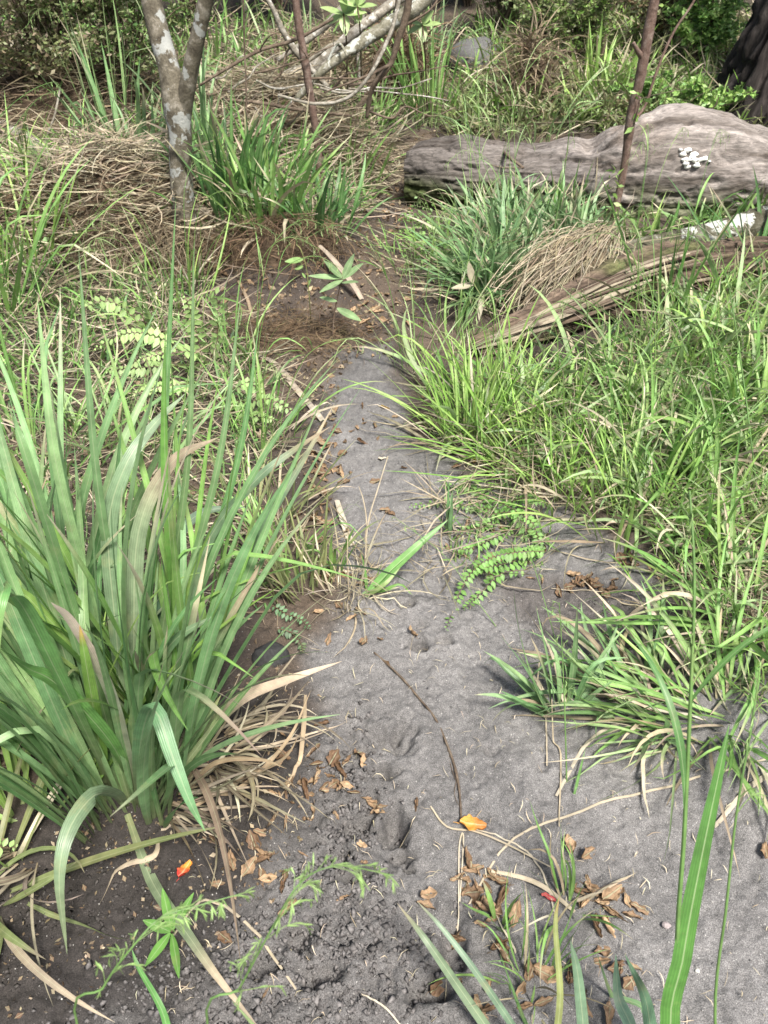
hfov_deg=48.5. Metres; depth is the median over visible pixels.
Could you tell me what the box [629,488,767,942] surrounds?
flowering grass
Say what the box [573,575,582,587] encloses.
fallen leaf
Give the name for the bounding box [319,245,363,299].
dead strip
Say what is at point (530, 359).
grass clump
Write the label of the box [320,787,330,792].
fallen leaf
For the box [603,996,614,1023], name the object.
fallen leaf
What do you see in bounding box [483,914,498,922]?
fallen leaf
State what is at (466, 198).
grass clump
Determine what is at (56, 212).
grass clump
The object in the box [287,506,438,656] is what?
dead tuft
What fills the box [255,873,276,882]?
fallen leaf
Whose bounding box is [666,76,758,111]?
shrub
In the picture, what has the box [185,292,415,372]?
root tangle
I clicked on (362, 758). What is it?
fallen leaf
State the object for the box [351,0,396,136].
young stem
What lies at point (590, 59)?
sedge clump
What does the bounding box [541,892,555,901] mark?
fallen leaf
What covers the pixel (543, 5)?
shrub
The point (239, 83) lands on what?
bare twig
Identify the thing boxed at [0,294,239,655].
sedge clump
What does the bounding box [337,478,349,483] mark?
fallen leaf
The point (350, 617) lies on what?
fallen leaf
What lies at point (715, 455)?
grass clump
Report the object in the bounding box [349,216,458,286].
grass clump
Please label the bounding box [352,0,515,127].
grass clump
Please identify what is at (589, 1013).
fallen leaf
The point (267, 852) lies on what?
fallen leaf
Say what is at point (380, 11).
fallen branch
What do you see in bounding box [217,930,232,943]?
fallen leaf
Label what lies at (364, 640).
fallen leaf
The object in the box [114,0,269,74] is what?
grass clump
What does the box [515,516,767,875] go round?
sedge clump
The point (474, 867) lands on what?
fallen leaf
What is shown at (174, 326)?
dead grass
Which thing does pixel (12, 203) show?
straw heap
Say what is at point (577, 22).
shrub
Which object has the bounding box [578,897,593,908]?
fallen leaf
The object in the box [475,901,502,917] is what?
fallen leaf
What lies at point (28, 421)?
grass clump
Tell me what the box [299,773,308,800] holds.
fallen leaf
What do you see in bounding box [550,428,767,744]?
sedge clump
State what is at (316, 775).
fallen leaf
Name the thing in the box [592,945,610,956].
fallen leaf
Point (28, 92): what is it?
flowering grass
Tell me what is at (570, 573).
fallen leaf
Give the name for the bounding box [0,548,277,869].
sedge clump
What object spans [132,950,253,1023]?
sedge clump
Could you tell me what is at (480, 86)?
fern
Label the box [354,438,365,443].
fallen leaf
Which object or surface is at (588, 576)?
fallen leaf
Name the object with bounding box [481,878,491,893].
fallen leaf
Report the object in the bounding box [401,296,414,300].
fallen leaf
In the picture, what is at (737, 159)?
fallen log
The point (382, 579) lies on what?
tuft
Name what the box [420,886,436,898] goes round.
fallen leaf
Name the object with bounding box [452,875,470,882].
fallen leaf
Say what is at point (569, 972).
fallen leaf
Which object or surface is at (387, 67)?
fallen branch
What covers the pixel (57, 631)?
sedge clump
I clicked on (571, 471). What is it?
grass clump
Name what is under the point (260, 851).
fallen leaf
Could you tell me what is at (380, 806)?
fallen leaf
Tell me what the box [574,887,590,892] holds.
fallen leaf
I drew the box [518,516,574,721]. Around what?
flowering grass
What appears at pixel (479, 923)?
fallen leaf
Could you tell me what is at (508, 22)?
grass clump
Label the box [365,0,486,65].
grass clump
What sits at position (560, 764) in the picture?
fallen straw
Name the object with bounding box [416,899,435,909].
fallen leaf
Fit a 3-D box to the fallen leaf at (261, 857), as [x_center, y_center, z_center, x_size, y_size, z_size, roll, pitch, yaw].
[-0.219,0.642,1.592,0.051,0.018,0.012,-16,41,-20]
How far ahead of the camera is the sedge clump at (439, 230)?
3.51 m
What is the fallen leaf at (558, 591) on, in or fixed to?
on the ground at (416, 756)
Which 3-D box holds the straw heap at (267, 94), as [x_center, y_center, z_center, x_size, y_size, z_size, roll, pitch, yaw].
[-0.578,-2.240,4.761,1.875,0.716,1.468,0,38,0]
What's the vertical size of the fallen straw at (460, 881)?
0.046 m
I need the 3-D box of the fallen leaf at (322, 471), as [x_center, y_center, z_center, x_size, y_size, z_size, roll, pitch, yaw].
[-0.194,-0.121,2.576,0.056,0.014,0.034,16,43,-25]
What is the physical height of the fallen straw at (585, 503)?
0.042 m
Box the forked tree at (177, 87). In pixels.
[141,0,213,238]
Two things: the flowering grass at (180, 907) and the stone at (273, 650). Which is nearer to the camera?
the flowering grass at (180, 907)
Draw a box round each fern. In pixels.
[0,838,17,856]
[84,260,227,396]
[220,377,291,422]
[272,604,310,651]
[409,483,556,630]
[466,75,502,104]
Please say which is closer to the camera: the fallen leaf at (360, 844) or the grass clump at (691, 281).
the fallen leaf at (360, 844)
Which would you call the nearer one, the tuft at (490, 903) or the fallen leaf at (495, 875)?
the tuft at (490, 903)
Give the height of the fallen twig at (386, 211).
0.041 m
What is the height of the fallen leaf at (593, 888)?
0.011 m
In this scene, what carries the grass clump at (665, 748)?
on the ground at (416, 756)
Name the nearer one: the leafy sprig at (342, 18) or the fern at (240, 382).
the fern at (240, 382)
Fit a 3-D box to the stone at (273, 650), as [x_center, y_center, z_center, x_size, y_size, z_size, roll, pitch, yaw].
[-0.265,0.344,2.003,0.092,0.062,0.076,0,38,0]
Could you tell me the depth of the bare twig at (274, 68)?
3.96 m
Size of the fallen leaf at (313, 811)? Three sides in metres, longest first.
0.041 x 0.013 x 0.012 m
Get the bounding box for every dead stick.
[44,89,60,142]
[230,0,246,230]
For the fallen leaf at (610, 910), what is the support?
on the ground at (416, 756)
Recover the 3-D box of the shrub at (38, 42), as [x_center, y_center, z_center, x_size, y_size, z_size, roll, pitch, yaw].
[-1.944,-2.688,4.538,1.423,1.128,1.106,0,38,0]
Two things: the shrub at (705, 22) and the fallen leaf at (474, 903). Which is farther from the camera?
the shrub at (705, 22)
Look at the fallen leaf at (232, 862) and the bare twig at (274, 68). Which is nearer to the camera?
the fallen leaf at (232, 862)
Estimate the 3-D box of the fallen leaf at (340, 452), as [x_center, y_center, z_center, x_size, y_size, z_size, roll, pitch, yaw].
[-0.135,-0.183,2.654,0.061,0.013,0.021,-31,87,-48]
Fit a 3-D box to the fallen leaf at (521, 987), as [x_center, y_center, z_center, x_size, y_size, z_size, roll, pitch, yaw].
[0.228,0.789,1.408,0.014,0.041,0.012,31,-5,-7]
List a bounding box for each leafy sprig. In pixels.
[320,0,366,101]
[339,0,376,108]
[407,10,441,107]
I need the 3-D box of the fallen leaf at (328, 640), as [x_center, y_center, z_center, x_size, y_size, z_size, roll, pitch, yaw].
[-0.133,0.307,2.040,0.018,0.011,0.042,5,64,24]
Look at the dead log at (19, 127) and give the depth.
4.48 m
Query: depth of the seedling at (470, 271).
3.21 m
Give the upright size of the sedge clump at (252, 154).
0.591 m
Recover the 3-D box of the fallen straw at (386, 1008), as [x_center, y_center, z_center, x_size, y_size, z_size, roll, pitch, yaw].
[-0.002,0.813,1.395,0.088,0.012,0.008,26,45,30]
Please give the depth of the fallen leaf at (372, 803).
1.71 m
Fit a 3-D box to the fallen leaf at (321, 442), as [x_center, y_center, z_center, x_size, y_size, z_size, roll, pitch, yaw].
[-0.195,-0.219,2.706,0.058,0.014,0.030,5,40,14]
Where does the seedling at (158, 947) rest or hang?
on the ground at (416, 756)
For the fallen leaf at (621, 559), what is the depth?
2.25 m
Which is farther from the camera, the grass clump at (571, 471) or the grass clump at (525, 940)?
the grass clump at (571, 471)
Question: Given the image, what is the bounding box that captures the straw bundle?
[482,215,640,319]
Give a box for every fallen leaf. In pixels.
[176,860,192,881]
[208,834,218,847]
[212,880,224,887]
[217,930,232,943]
[227,847,236,870]
[240,856,257,881]
[246,830,261,849]
[253,828,265,836]
[254,846,272,861]
[254,851,276,863]
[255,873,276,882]
[256,851,271,855]
[258,868,265,889]
[265,811,278,831]
[272,747,290,759]
[276,748,295,759]
[278,897,300,916]
[279,867,288,893]
[280,775,294,786]
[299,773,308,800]
[306,743,319,759]
[306,760,322,766]
[308,777,319,782]
[310,609,323,613]
[310,799,314,820]
[312,467,325,474]
[312,770,320,785]
[313,720,331,725]
[316,439,330,444]
[319,781,328,790]
[320,519,333,524]
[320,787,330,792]
[324,632,330,645]
[324,772,338,777]
[326,748,340,766]
[327,779,338,788]
[331,427,341,432]
[334,761,345,777]
[335,450,346,457]
[335,601,342,607]
[336,777,346,790]
[336,894,350,900]
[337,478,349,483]
[340,781,354,788]
[342,750,352,764]
[346,613,358,620]
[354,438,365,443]
[354,748,364,756]
[356,840,366,847]
[359,318,372,324]
[359,636,367,644]
[360,754,366,766]
[366,799,376,808]
[370,477,383,483]
[374,809,384,813]
[376,316,388,320]
[377,804,389,808]
[385,511,394,514]
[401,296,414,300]
[409,625,418,638]
[414,797,417,811]
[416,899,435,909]
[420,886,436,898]
[426,979,444,996]
[450,872,467,881]
[451,934,465,941]
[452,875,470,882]
[455,814,486,830]
[461,864,483,872]
[461,882,468,895]
[462,842,471,868]
[463,883,483,899]
[472,895,482,908]
[473,994,488,1019]
[474,920,487,927]
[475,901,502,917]
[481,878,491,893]
[481,1003,495,1011]
[483,874,513,885]
[483,898,502,916]
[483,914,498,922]
[487,867,499,881]
[487,938,508,953]
[495,885,507,908]
[496,935,509,953]
[500,883,510,903]
[500,940,509,968]
[509,897,521,927]
[516,979,525,996]
[516,1001,536,1009]
[524,960,533,980]
[526,960,541,978]
[533,962,564,983]
[534,996,554,1006]
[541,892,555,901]
[554,581,561,596]
[564,570,580,576]
[564,582,575,590]
[564,834,575,852]
[566,973,573,982]
[567,967,570,988]
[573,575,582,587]
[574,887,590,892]
[574,887,590,900]
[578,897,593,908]
[580,571,592,584]
[580,881,600,895]
[581,846,595,859]
[584,874,591,892]
[586,1000,592,1022]
[589,911,602,937]
[592,581,603,587]
[592,898,609,905]
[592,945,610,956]
[593,913,599,925]
[594,957,610,967]
[598,587,610,597]
[598,884,624,904]
[600,912,615,937]
[602,905,627,922]
[603,584,617,591]
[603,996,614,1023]
[607,960,625,973]
[615,552,626,563]
[621,562,642,566]
[622,910,645,919]
[623,976,635,990]
[624,889,631,907]
[630,962,643,971]
[631,901,649,915]
[760,841,767,858]
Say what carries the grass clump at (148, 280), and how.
on the ground at (416, 756)
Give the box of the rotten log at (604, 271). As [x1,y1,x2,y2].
[468,236,767,358]
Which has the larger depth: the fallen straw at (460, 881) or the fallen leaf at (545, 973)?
the fallen straw at (460, 881)
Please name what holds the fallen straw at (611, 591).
on the ground at (416, 756)
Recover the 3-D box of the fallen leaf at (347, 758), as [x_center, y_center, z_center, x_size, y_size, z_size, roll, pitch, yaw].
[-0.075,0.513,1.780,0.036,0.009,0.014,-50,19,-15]
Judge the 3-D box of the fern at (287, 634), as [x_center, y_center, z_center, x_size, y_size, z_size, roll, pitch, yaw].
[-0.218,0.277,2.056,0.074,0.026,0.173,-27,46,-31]
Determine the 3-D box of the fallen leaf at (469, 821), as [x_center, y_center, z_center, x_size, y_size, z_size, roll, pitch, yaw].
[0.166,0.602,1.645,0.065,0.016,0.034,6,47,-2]
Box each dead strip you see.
[237,280,252,316]
[258,355,324,419]
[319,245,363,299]
[335,500,353,545]
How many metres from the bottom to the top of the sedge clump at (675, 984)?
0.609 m
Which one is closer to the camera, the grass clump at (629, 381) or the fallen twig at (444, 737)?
the fallen twig at (444, 737)
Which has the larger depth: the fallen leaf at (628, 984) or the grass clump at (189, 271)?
the grass clump at (189, 271)
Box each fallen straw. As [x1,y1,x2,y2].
[173,899,296,989]
[359,487,366,552]
[361,993,399,1023]
[365,456,387,557]
[430,806,549,866]
[440,480,763,526]
[456,759,765,927]
[457,832,463,931]
[470,486,744,528]
[477,829,554,911]
[491,869,575,912]
[537,662,547,765]
[551,699,561,825]
[552,588,732,599]
[555,675,705,796]
[602,595,761,642]
[715,773,767,827]
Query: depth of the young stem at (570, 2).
5.77 m
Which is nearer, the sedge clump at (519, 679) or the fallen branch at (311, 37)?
the sedge clump at (519, 679)
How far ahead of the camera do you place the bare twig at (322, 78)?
4.16 m
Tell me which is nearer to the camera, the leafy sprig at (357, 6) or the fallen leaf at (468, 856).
the fallen leaf at (468, 856)
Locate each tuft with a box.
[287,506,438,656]
[296,527,362,575]
[361,521,446,596]
[446,484,487,540]
[463,880,522,931]
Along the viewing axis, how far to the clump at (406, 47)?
5.51 m
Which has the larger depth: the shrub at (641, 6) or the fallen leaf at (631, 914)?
the shrub at (641, 6)
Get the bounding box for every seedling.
[143,888,193,977]
[285,244,310,322]
[309,254,362,343]
[452,261,492,321]
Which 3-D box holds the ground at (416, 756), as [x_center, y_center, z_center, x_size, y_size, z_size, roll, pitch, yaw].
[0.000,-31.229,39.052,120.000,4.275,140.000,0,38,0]
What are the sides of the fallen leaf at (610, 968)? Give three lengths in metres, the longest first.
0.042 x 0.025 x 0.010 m
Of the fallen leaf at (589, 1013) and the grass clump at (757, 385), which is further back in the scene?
the grass clump at (757, 385)
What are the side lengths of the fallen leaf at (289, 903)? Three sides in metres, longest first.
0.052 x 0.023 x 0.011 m
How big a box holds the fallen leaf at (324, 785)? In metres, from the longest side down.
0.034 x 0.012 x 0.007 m
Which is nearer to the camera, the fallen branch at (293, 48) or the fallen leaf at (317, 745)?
the fallen leaf at (317, 745)
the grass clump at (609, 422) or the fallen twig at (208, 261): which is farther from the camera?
the fallen twig at (208, 261)
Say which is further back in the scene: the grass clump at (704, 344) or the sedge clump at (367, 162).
the sedge clump at (367, 162)
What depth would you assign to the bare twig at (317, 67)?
4.65 m
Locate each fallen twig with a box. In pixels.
[200,259,300,275]
[349,206,416,216]
[374,652,461,818]
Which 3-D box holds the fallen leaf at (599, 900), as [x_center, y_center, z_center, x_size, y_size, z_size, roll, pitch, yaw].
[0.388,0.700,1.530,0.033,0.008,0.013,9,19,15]
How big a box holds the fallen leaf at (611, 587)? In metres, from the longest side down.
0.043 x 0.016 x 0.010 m
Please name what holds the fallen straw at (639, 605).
on the ground at (416, 756)
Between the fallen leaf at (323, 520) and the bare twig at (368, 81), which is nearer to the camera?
the fallen leaf at (323, 520)
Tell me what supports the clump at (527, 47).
on the ground at (416, 756)
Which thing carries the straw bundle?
on the ground at (416, 756)
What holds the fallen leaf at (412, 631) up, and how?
on the ground at (416, 756)
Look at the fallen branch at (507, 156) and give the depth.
4.17 m
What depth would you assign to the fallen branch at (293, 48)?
4.45 m
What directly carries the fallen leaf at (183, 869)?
on the ground at (416, 756)
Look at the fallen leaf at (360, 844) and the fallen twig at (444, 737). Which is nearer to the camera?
the fallen leaf at (360, 844)
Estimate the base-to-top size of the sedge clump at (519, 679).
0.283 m
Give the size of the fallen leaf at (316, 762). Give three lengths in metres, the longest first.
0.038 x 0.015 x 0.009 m
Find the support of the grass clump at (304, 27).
on the ground at (416, 756)
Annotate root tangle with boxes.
[42,208,251,293]
[163,204,371,290]
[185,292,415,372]
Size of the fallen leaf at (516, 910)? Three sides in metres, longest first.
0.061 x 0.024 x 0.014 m
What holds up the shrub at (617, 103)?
on the ground at (416, 756)
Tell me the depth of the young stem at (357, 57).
5.41 m
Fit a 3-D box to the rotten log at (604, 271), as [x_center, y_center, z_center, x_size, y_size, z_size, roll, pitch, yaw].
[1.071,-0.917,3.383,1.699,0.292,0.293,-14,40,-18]
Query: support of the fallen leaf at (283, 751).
on the ground at (416, 756)
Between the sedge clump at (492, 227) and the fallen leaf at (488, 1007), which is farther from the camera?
the sedge clump at (492, 227)
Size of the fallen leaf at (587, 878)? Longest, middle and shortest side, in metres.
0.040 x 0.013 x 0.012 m
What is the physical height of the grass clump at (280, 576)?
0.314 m
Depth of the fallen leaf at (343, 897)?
1.55 m
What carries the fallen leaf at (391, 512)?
on the ground at (416, 756)
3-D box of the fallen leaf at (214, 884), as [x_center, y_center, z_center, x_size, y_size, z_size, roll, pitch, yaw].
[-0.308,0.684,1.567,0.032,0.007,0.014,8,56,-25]
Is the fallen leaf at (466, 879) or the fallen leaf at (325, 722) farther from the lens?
the fallen leaf at (325, 722)
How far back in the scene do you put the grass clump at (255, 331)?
2.95 m
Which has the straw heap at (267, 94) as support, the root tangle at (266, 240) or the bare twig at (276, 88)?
the bare twig at (276, 88)
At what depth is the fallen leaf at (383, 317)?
3.37 m
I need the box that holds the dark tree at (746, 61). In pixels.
[711,0,767,126]
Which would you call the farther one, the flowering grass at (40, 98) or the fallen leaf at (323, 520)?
the flowering grass at (40, 98)
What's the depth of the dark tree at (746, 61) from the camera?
4.95 m
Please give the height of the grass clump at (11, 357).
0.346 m
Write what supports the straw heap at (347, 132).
on the ground at (416, 756)
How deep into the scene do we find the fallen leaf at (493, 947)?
1.46 m
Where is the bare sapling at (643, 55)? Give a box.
[606,0,694,230]
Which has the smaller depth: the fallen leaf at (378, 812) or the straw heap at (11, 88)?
the fallen leaf at (378, 812)
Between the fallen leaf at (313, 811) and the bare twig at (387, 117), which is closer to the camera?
the fallen leaf at (313, 811)
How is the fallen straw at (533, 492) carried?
on the ground at (416, 756)
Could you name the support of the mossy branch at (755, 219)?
on the ground at (416, 756)
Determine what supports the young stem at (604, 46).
on the ground at (416, 756)
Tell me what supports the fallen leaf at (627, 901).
on the ground at (416, 756)
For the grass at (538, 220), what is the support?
on the ground at (416, 756)
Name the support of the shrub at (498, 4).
on the ground at (416, 756)
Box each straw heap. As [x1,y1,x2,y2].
[0,29,250,152]
[0,95,262,286]
[0,153,132,269]
[115,38,416,204]
[238,19,405,112]
[271,89,421,182]
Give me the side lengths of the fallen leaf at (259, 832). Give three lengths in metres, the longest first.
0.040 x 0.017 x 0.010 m
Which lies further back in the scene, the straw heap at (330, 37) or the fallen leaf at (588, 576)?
the straw heap at (330, 37)
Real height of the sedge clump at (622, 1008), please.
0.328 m
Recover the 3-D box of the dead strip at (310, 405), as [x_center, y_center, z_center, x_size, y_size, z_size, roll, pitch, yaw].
[-0.322,-0.451,2.990,0.046,0.017,0.521,-20,42,-23]
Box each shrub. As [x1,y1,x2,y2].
[0,0,129,89]
[26,0,217,106]
[165,0,196,29]
[263,0,287,23]
[462,0,472,6]
[472,0,538,39]
[500,0,587,41]
[513,0,621,68]
[520,87,629,121]
[604,66,716,105]
[614,0,626,18]
[614,0,739,53]
[659,0,751,73]
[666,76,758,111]
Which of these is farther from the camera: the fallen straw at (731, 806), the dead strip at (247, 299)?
the dead strip at (247, 299)
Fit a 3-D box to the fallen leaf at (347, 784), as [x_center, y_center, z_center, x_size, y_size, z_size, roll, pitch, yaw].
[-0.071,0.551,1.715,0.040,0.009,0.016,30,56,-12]
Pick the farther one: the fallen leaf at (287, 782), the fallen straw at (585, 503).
the fallen straw at (585, 503)
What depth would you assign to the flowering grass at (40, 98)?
3.33 m
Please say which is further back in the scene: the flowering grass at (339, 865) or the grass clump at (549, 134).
the grass clump at (549, 134)
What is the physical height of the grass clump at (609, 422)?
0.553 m
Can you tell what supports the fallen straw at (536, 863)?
on the ground at (416, 756)
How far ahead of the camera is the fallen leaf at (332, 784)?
1.73 m
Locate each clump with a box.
[0,92,64,200]
[0,124,118,258]
[0,134,127,291]
[0,135,147,326]
[0,203,408,1023]
[0,259,131,395]
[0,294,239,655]
[0,311,365,961]
[0,316,199,494]
[0,321,243,495]
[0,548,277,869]
[0,621,222,1021]
[17,89,132,168]
[22,0,177,146]
[37,28,167,156]
[75,221,284,348]
[85,159,253,312]
[108,42,284,156]
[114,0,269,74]
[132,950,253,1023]
[139,219,342,414]
[144,74,315,227]
[145,323,380,489]
[170,412,374,605]
[183,83,367,250]
[189,465,372,585]
[219,144,391,257]
[223,479,381,613]
[245,0,392,87]
[301,109,407,211]
[301,211,507,374]
[317,59,431,138]
[334,0,472,112]
[344,311,565,449]
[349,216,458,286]
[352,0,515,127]
[361,195,492,267]
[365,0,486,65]
[374,314,544,528]
[379,281,608,484]
[385,172,536,350]
[397,899,656,1023]
[398,113,554,331]
[404,21,523,259]
[409,29,599,233]
[417,55,617,142]
[423,281,689,462]
[430,863,614,1023]
[455,0,601,122]
[455,1,558,54]
[463,266,689,481]
[476,588,627,721]
[483,408,623,528]
[486,364,767,600]
[491,580,707,818]
[510,802,635,985]
[512,598,683,861]
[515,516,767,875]
[518,308,648,384]
[536,160,593,210]
[542,258,767,537]
[546,204,758,444]
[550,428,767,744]
[552,286,767,598]
[553,13,657,115]
[581,124,688,239]
[583,129,761,321]
[597,726,728,1023]
[624,233,767,431]
[627,304,767,460]
[668,167,767,279]
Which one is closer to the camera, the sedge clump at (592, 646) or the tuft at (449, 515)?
the sedge clump at (592, 646)
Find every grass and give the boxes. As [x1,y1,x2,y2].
[0,0,767,787]
[0,0,767,787]
[0,82,59,115]
[0,89,62,147]
[73,886,255,1023]
[205,852,398,1023]
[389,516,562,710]
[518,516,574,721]
[547,99,574,288]
[551,601,584,794]
[629,220,642,319]
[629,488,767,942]
[707,239,759,507]
[713,661,767,1023]
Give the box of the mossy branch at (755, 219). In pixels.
[552,203,767,262]
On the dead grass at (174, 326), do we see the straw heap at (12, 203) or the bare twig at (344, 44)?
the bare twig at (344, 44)
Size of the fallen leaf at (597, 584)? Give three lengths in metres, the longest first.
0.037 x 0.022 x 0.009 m
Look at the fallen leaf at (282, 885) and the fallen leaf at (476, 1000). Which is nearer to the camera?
the fallen leaf at (476, 1000)
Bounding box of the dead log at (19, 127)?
[0,120,55,161]
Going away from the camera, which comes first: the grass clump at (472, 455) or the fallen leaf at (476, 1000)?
the fallen leaf at (476, 1000)
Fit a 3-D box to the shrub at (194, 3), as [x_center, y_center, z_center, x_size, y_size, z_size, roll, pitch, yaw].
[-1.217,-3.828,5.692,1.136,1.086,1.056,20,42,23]
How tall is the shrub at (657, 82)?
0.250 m
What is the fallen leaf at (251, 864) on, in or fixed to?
on the ground at (416, 756)
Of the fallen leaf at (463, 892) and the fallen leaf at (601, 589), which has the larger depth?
the fallen leaf at (601, 589)
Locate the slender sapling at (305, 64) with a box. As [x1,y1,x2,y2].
[292,0,323,188]
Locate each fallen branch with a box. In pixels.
[196,17,333,88]
[199,0,404,83]
[222,98,351,116]
[265,0,328,87]
[276,0,348,61]
[278,0,400,105]
[294,0,434,99]
[324,0,437,118]
[490,132,523,168]
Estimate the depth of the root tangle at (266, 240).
3.63 m
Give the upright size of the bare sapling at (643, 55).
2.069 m
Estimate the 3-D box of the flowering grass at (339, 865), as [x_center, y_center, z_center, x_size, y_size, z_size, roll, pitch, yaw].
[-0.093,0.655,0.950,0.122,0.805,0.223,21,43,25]
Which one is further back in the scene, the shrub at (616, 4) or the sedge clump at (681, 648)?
the shrub at (616, 4)
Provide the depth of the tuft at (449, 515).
2.34 m
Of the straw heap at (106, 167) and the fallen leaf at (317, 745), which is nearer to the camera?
the fallen leaf at (317, 745)
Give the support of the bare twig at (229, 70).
on the straw heap at (267, 94)
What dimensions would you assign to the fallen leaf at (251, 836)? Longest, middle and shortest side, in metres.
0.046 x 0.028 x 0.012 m
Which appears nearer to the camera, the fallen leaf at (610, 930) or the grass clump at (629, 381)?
the fallen leaf at (610, 930)
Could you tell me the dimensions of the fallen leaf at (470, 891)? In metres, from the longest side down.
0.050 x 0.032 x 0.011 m
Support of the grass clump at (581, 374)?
on the ground at (416, 756)
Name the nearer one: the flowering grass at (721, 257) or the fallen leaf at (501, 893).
the fallen leaf at (501, 893)
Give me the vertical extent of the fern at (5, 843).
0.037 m
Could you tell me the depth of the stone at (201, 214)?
3.78 m
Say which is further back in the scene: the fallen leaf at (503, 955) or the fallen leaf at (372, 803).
the fallen leaf at (372, 803)
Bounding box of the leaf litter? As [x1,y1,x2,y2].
[0,24,767,1023]
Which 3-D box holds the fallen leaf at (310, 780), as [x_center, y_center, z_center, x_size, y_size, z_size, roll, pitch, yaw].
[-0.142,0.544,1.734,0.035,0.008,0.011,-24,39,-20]
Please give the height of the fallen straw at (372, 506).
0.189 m
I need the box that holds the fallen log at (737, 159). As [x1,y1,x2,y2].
[403,103,767,220]
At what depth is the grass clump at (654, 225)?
3.75 m
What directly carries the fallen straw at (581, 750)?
on the ground at (416, 756)
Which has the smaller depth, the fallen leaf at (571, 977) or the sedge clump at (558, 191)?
the fallen leaf at (571, 977)
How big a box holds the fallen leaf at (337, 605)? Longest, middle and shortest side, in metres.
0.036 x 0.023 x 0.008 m
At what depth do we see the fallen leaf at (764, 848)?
1.58 m
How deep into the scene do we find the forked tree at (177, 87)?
3.37 m
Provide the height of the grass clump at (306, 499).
0.363 m
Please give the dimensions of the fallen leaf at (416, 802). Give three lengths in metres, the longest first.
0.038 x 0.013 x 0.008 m
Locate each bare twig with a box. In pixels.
[205,78,251,95]
[215,55,243,78]
[227,54,274,92]
[254,42,333,73]
[255,92,291,116]
[256,75,365,91]
[272,35,296,81]
[298,55,373,80]
[314,31,335,69]
[320,73,431,93]
[332,60,368,87]
[338,13,436,47]
[348,65,447,86]
[348,81,447,100]
[369,89,455,118]
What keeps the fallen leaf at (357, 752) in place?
on the ground at (416, 756)
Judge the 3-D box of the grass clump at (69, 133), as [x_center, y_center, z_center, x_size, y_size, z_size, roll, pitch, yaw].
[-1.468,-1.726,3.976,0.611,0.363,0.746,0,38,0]
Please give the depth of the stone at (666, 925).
1.49 m
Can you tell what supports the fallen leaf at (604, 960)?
on the ground at (416, 756)
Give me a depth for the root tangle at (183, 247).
3.65 m
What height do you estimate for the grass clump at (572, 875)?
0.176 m
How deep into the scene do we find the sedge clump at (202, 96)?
4.18 m
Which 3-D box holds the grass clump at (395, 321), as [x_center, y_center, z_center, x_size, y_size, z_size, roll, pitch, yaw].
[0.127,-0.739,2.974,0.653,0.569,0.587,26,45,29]
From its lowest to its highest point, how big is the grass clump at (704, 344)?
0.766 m
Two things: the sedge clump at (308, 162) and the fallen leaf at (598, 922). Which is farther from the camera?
the sedge clump at (308, 162)
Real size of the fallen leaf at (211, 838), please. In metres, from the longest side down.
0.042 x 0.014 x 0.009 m
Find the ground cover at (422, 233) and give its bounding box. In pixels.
[0,3,749,644]
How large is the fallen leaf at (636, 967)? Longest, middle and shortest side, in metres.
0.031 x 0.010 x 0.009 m
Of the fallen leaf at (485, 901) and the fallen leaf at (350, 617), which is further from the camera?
the fallen leaf at (350, 617)
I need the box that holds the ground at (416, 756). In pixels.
[0,0,767,1023]
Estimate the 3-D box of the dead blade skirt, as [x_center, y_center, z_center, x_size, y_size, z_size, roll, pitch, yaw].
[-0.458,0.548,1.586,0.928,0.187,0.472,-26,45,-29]
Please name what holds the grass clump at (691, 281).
on the ground at (416, 756)
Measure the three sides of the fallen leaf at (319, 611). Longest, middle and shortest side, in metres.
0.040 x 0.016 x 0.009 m
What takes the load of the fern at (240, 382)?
on the ground at (416, 756)
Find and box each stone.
[196,204,209,216]
[252,641,290,666]
[446,36,504,74]
[662,921,670,928]
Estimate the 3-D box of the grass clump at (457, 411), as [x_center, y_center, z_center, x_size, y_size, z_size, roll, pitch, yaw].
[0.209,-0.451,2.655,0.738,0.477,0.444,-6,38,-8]
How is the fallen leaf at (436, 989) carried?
on the ground at (416, 756)
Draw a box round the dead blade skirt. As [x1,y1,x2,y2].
[0,655,351,1004]
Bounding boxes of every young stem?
[240,0,249,22]
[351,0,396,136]
[356,0,365,80]
[558,0,572,64]
[599,0,613,67]
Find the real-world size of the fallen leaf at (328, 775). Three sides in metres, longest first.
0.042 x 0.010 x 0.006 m
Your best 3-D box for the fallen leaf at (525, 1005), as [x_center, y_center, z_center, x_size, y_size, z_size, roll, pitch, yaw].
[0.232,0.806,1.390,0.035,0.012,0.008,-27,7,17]
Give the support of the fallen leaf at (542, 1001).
on the ground at (416, 756)
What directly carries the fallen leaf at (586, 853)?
on the ground at (416, 756)
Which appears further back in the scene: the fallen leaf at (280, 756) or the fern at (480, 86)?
the fern at (480, 86)
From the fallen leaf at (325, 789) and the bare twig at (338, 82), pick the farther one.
the bare twig at (338, 82)
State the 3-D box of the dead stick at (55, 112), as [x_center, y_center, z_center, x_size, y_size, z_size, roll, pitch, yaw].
[-1.693,-1.952,4.336,0.198,0.349,0.084,-21,43,-24]
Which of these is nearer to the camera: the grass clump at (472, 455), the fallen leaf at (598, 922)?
the fallen leaf at (598, 922)
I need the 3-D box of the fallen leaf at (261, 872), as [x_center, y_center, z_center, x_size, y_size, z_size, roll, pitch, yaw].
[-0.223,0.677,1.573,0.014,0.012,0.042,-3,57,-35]
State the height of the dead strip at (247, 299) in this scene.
0.028 m
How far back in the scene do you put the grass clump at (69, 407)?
2.64 m

